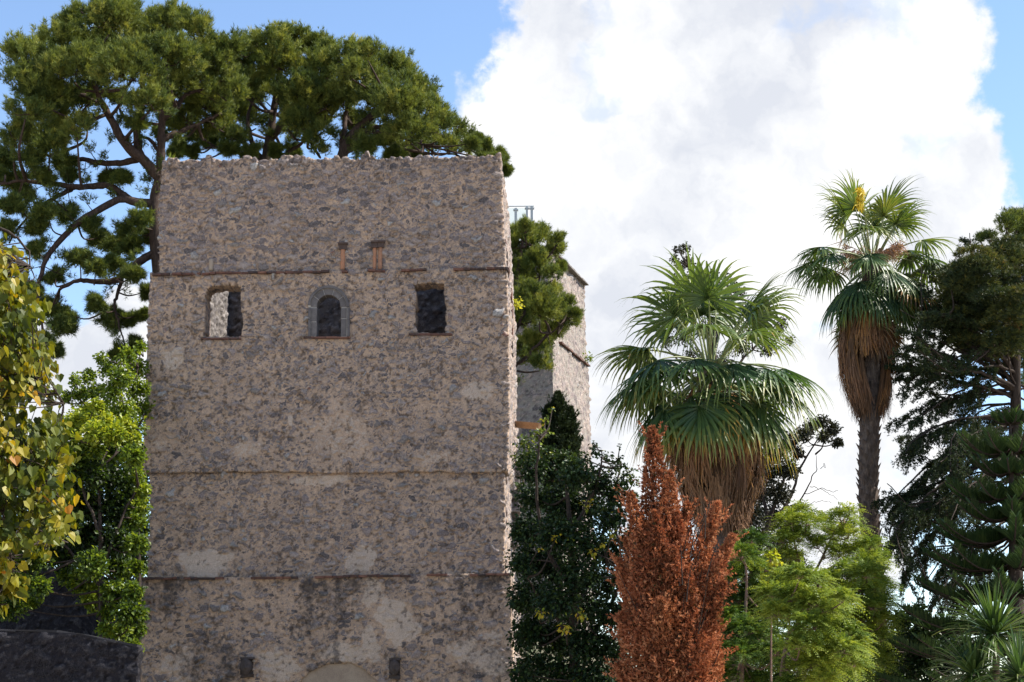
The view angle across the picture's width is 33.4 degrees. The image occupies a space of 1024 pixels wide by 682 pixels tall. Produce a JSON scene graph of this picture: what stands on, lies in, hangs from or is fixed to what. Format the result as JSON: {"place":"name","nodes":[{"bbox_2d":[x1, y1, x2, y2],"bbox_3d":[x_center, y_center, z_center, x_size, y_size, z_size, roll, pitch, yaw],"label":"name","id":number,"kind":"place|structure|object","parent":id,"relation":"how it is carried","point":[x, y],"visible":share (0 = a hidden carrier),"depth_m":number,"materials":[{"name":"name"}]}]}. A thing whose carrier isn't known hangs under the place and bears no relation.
{"place":"outdoors","nodes":[
{"label":"outdoors","id":0,"kind":"place"},
{"bbox_2d":[0,629,143,681],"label":"garden wall","id":1,"kind":"structure","parent":0,"point":[37,655],"depth_m":49.17,"materials":[{"name":"grey stone"}]},
{"bbox_2d":[0,0,1023,679],"label":"sky","id":2,"kind":"structure","parent":0,"point":[634,129],"materials":[{"name":"white"}]},
{"bbox_2d":[507,206,541,239],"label":"viewing platform","id":3,"kind":"structure","parent":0,"point":[515,213],"depth_m":102.08,"materials":[{"name":"metal"}]},
{"bbox_2d":[522,642,633,681],"bbox_3d":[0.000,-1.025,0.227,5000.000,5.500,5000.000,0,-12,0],"label":"ground","id":4,"kind":"structure","parent":0,"point":[554,656],"depth_m":77.62,"materials":[{"name":"soil"}]},
{"bbox_2d":[0,227,89,618],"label":"linden tree","id":5,"kind":"object","parent":4,"relation":"on","point":[26,361],"visible":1,"depth_m":12.65,"materials":[{"name":"green plant"}]},
{"bbox_2d":[0,568,132,641],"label":"garden wall","id":6,"kind":"structure","parent":4,"relation":"on","point":[87,625],"depth_m":65.24,"materials":[{"name":"grey stone"}]},
{"bbox_2d":[1,437,150,606],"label":"evergreen oak","id":7,"kind":"object","parent":4,"relation":"on","point":[145,531],"visible":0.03,"depth_m":69.92,"materials":[{"name":"green plant"}]},
{"bbox_2d":[0,396,153,652],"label":"deciduous tree","id":8,"kind":"object","parent":4,"relation":"on","point":[85,574],"visible":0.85,"depth_m":53.29,"materials":[{"name":"green plant"}]},
{"bbox_2d":[58,339,155,681],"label":"deciduous tree","id":9,"kind":"object","parent":4,"relation":"on","point":[114,388],"visible":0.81,"depth_m":56.01,"materials":[{"name":"green plant"}]},
{"bbox_2d":[0,0,252,362],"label":"pine tree","id":10,"kind":"object","parent":4,"relation":"on","point":[197,77],"visible":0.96,"depth_m":67.91,"materials":[{"name":"green plant"}]},
{"bbox_2d":[147,19,357,160],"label":"pine tree","id":11,"kind":"object","parent":4,"relation":"on","point":[304,99],"visible":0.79,"depth_m":74.67,"materials":[{"name":"green plant"}]},
{"bbox_2d":[141,151,541,681],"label":"castle tower","id":12,"kind":"structure","parent":4,"relation":"on","point":[330,438],"depth_m":57.78,"materials":[{"name":"stone"}]},
{"bbox_2d":[513,296,524,309],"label":"wall weed","id":13,"kind":"object","parent":12,"relation":"on","point":[516,305],"depth_m":65.64,"materials":[{"name":"yellow plant"}]},
{"bbox_2d":[323,31,514,178],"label":"pine tree","id":14,"kind":"object","parent":4,"relation":"on","point":[380,89],"visible":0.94,"depth_m":72.36,"materials":[{"name":"green plant"}]},
{"bbox_2d":[510,212,585,386],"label":"pine tree","id":15,"kind":"object","parent":4,"relation":"on","point":[550,309],"visible":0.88,"depth_m":81.60,"materials":[{"name":"green plant"}]},
{"bbox_2d":[512,246,595,638],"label":"tower","id":16,"kind":"structure","parent":4,"relation":"on","point":[569,375],"depth_m":100.03,"materials":[{"name":"stone"}]},
{"bbox_2d":[582,350,592,362],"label":"wall weed","id":17,"kind":"object","parent":16,"relation":"on","point":[589,357],"depth_m":104.38,"materials":[{"name":"green plant"}]},
{"bbox_2d":[535,390,583,673],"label":"cypress","id":18,"kind":"object","parent":4,"relation":"on","point":[564,420],"visible":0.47,"depth_m":74.60,"materials":[{"name":"green plant"}]},
{"bbox_2d":[503,407,640,681],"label":"broadleaf tree","id":19,"kind":"object","parent":4,"relation":"on","point":[529,562],"visible":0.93,"depth_m":49.14,"materials":[{"name":"green plant"}]},
{"bbox_2d":[602,420,748,681],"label":"dead conifer","id":20,"kind":"object","parent":4,"relation":"on","point":[672,591],"visible":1,"depth_m":34.28,"materials":[{"name":"brown plant"}]},
{"bbox_2d":[588,241,834,681],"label":"fan palm","id":21,"kind":"object","parent":4,"relation":"on","point":[722,430],"visible":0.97,"depth_m":39.68,"materials":[{"name":"green plant"}]},
{"bbox_2d":[659,241,795,376],"bbox_3d":[7.974,5.680,62.509,5.235,19.769,3.192,0,-12,0],"label":"evergreen oak","id":22,"kind":"object","parent":4,"relation":"on","point":[684,262],"visible":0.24,"depth_m":63.81,"materials":[{"name":"green plant"}]},
{"bbox_2d":[715,526,795,681],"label":"feathery tree","id":23,"kind":"object","parent":4,"relation":"on","point":[749,653],"visible":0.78,"depth_m":37.21,"materials":[{"name":"green plant"}]},
{"bbox_2d":[759,548,782,681],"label":"young tree","id":24,"kind":"object","parent":4,"relation":"on","point":[771,554],"visible":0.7,"depth_m":35.78,"materials":[{"name":"green plant"}]},
{"bbox_2d":[737,414,843,583],"bbox_3d":[8.682,7.849,53.519,4.156,11.640,3.890,0,-12,0],"label":"evergreen oak","id":25,"kind":"object","parent":4,"relation":"on","point":[774,495],"visible":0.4,"depth_m":54.14,"materials":[{"name":"green plant"}]},
{"bbox_2d":[740,557,879,681],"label":"feathery tree","id":26,"kind":"object","parent":4,"relation":"on","point":[821,640],"visible":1,"depth_m":31.89,"materials":[{"name":"green plant"}]},
{"bbox_2d":[737,580,883,681],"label":"leafy shrub","id":27,"kind":"object","parent":4,"relation":"on","point":[776,674],"visible":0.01,"depth_m":44.45,"materials":[{"name":"green plant"}]},
{"bbox_2d":[761,498,899,676],"bbox_3d":[7.497,7.121,40.048,3.213,7.231,3.982,-6,-14,25],"label":"feathery tree","id":28,"kind":"object","parent":4,"relation":"on","point":[802,530],"visible":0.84,"depth_m":40.25,"materials":[{"name":"green plant"}]},
{"bbox_2d":[804,548,910,681],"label":"feathery tree","id":29,"kind":"object","parent":4,"relation":"on","point":[869,584],"visible":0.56,"depth_m":37.91,"materials":[{"name":"green plant"}]},
{"bbox_2d":[782,168,960,672],"bbox_3d":[10.334,3.464,48.389,4.764,18.184,4.972,-11,-17,42],"label":"fan palm","id":30,"kind":"object","parent":4,"relation":"on","point":[868,312],"visible":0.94,"depth_m":48.62,"materials":[{"name":"green plant"}]},
{"bbox_2d":[868,601,1006,681],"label":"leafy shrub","id":31,"kind":"object","parent":4,"relation":"on","point":[916,664],"visible":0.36,"depth_m":40.07,"materials":[{"name":"green plant"}]},
{"bbox_2d":[870,231,1023,638],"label":"cedar","id":32,"kind":"object","parent":4,"relation":"on","point":[978,318],"visible":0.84,"depth_m":45.84,"materials":[{"name":"green plant"}]},
{"bbox_2d":[876,404,1023,681],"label":"araucaria","id":33,"kind":"object","parent":4,"relation":"on","point":[1009,498],"visible":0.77,"depth_m":37.58,"materials":[{"name":"green plant"}]},
{"bbox_2d":[922,573,1023,681],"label":"cordyline","id":34,"kind":"object","parent":4,"relation":"on","point":[991,620],"visible":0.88,"depth_m":24.46,"materials":[{"name":"green plant"}]},
{"bbox_2d":[971,621,1023,681],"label":"cordyline","id":35,"kind":"object","parent":4,"relation":"on","point":[1015,654],"visible":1,"depth_m":23.01,"materials":[{"name":"green plant"}]},
{"bbox_2d":[975,204,1023,384],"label":"pine tree","id":36,"kind":"object","parent":4,"relation":"on","point":[1010,220],"visible":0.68,"depth_m":80.50,"materials":[{"name":"green plant"}]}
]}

